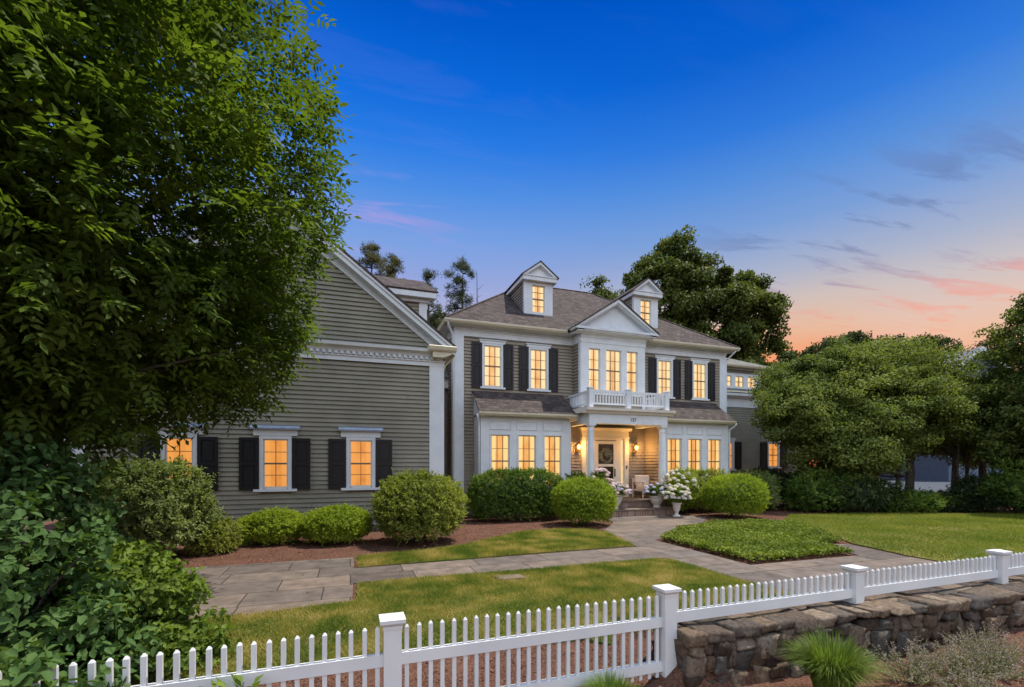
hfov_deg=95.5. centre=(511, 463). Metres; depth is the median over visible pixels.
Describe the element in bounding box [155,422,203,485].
window
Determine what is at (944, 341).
distant tree
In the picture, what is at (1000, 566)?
picket fence
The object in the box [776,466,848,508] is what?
leafy shrub
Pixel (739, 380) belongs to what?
window
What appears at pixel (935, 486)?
driveway
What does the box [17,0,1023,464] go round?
sky
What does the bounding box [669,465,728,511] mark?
hedge shrub
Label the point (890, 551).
lawn
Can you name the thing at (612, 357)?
window
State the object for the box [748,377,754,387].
window
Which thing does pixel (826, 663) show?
ornamental grass
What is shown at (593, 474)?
hydrangea bush
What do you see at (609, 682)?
ornamental grass
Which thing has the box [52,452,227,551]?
leafy shrub
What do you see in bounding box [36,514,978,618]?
path
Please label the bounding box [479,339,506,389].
window
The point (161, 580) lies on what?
leafy shrub
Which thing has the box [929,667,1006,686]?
sage plant
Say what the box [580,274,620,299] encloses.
background tree
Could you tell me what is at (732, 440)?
window
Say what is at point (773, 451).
window
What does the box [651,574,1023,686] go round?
stone wall
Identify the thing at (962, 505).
leafy shrub
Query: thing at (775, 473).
leafy shrub
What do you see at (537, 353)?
window
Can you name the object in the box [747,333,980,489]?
spreading tree
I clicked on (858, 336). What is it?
distant tree
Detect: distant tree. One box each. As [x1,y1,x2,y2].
[774,349,807,467]
[801,335,848,367]
[834,330,872,346]
[863,333,910,477]
[897,334,924,353]
[913,332,965,354]
[966,334,1021,380]
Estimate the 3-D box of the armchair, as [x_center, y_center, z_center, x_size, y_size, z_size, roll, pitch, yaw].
[5.191,0.870,18.055,0.760,0.860,0.740,0,0,-19]
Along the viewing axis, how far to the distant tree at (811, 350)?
54.97 m
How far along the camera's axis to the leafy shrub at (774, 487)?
17.61 m
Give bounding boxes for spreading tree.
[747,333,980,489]
[885,344,1022,490]
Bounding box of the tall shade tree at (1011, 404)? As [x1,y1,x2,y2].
[958,291,1023,472]
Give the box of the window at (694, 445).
[688,439,700,478]
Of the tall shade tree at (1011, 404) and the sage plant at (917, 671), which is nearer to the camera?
the sage plant at (917, 671)
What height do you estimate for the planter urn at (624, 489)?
0.939 m
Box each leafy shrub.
[32,535,241,679]
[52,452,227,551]
[181,514,244,555]
[560,470,590,479]
[727,468,783,509]
[736,465,790,506]
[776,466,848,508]
[780,465,863,512]
[817,470,912,512]
[863,487,958,513]
[912,487,993,512]
[945,473,1023,513]
[975,457,1023,509]
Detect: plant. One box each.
[199,673,263,686]
[863,636,974,686]
[901,634,1023,681]
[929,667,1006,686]
[935,627,1023,682]
[938,621,1023,666]
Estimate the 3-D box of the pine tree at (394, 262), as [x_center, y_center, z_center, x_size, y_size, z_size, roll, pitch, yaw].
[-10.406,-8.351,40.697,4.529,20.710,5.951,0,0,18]
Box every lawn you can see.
[77,559,782,685]
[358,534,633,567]
[783,513,1023,568]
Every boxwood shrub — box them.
[232,506,304,545]
[295,500,374,545]
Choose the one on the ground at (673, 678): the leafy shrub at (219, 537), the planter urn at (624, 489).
the leafy shrub at (219, 537)
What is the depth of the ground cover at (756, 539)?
10.40 m
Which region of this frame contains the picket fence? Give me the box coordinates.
[0,549,1023,686]
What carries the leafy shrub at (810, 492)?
on the ground at (673, 678)
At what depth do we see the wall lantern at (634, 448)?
18.48 m
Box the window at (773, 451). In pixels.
[766,439,781,467]
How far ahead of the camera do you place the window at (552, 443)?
16.65 m
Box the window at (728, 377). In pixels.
[727,376,730,386]
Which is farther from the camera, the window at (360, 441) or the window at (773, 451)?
the window at (773, 451)
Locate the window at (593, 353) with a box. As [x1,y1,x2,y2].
[589,348,598,389]
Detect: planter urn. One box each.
[607,482,631,508]
[642,483,666,507]
[661,484,691,516]
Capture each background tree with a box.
[431,310,443,323]
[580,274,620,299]
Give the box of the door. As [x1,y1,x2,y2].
[596,441,615,482]
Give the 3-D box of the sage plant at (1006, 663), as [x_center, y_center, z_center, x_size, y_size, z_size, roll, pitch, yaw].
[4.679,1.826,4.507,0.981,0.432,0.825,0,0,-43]
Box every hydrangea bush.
[590,468,614,498]
[659,465,702,510]
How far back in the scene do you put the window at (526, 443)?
16.32 m
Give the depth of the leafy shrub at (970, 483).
16.94 m
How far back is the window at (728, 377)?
24.46 m
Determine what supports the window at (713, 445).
in the house at (532, 366)
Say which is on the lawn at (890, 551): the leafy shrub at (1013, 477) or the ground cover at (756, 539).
the leafy shrub at (1013, 477)
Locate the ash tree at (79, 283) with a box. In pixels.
[0,0,361,589]
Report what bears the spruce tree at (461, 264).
on the ground at (673, 678)
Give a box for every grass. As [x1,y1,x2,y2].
[576,667,641,686]
[773,624,903,686]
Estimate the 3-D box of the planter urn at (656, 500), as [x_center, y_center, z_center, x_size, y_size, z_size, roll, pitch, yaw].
[5.139,1.106,16.546,1.090,0.889,0.888,0,0,-19]
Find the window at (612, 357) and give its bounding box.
[606,350,619,390]
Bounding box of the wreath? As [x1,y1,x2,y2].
[599,446,612,463]
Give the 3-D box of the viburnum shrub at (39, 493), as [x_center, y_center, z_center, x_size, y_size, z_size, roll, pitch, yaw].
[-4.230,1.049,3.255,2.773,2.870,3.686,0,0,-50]
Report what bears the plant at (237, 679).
on the ground at (673, 678)
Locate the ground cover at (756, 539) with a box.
[660,518,854,560]
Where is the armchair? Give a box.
[632,475,657,497]
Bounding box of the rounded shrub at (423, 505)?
[369,467,470,546]
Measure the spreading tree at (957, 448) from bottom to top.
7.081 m
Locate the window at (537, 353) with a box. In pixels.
[525,343,551,391]
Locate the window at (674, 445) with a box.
[668,438,680,478]
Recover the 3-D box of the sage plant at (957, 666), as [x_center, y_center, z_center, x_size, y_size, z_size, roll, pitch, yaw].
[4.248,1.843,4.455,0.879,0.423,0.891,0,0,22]
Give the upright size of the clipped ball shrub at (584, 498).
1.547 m
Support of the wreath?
attached to the house at (532, 366)
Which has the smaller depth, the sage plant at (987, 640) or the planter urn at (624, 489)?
the sage plant at (987, 640)
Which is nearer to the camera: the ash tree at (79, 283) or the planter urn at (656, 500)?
the ash tree at (79, 283)
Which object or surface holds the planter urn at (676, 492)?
on the path
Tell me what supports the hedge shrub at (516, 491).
on the ground at (673, 678)
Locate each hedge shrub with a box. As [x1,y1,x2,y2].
[463,466,563,521]
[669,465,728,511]
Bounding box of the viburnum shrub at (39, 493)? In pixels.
[0,423,173,686]
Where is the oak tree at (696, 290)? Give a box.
[620,224,797,385]
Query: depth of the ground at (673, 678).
5.43 m
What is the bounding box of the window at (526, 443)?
[518,435,534,477]
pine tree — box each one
[356,240,391,276]
[382,252,405,278]
[421,267,443,328]
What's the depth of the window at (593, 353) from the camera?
17.47 m
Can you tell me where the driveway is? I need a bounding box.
[868,479,1001,491]
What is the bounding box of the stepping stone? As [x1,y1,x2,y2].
[493,574,524,580]
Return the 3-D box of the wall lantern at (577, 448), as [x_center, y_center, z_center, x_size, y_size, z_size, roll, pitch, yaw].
[2.526,-0.634,17.711,0.200,0.472,0.300,0,0,-19]
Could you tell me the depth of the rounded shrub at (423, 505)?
10.05 m
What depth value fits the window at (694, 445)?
18.69 m
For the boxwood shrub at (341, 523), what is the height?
1.060 m
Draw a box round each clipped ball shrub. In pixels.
[550,475,619,525]
[700,472,771,517]
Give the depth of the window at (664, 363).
19.19 m
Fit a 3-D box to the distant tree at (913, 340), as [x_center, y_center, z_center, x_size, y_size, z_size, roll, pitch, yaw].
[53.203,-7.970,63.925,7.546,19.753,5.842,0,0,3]
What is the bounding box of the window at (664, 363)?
[654,355,674,398]
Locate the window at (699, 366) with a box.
[690,358,709,400]
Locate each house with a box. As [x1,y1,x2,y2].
[64,192,795,531]
[881,346,1010,480]
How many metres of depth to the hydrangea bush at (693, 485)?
16.36 m
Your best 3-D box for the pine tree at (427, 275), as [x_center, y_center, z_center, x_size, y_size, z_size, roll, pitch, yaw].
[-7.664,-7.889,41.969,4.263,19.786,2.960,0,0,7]
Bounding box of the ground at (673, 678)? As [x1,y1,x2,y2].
[10,465,1023,686]
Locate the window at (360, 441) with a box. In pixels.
[338,427,382,489]
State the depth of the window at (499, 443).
15.99 m
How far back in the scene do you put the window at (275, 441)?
11.94 m
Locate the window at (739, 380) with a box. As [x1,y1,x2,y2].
[736,376,742,386]
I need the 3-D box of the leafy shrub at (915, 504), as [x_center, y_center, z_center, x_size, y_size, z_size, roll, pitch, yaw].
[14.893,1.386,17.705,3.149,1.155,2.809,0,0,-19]
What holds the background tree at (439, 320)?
on the ground at (673, 678)
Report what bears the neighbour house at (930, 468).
on the ground at (673, 678)
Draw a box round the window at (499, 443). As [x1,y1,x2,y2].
[491,435,508,479]
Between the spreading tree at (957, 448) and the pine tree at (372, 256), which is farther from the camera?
the pine tree at (372, 256)
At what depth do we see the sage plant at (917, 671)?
4.31 m
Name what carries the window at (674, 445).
in the house at (532, 366)
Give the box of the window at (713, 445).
[708,439,719,476]
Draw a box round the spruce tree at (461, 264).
[429,257,476,318]
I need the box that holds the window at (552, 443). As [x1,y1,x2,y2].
[545,436,560,486]
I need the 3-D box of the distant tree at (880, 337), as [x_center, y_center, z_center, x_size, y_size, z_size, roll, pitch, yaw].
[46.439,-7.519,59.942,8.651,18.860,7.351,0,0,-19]
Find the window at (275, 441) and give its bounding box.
[250,425,299,491]
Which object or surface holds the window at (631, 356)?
in the house at (532, 366)
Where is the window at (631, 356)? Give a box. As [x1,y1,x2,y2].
[627,352,636,391]
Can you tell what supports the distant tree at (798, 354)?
on the ground at (673, 678)
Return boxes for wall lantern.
[575,441,580,452]
[632,442,638,453]
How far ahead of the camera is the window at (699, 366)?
19.78 m
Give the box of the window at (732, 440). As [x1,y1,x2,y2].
[730,438,735,470]
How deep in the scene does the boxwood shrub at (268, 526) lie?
10.20 m
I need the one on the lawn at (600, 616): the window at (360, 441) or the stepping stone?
the stepping stone
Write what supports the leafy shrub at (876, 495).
on the ground at (673, 678)
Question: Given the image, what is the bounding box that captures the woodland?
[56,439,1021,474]
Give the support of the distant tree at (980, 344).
on the ground at (673, 678)
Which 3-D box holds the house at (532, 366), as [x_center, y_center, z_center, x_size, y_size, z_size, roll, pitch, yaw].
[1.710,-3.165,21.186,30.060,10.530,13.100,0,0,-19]
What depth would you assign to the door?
18.23 m
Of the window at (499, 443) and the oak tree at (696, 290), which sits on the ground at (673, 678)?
the oak tree at (696, 290)

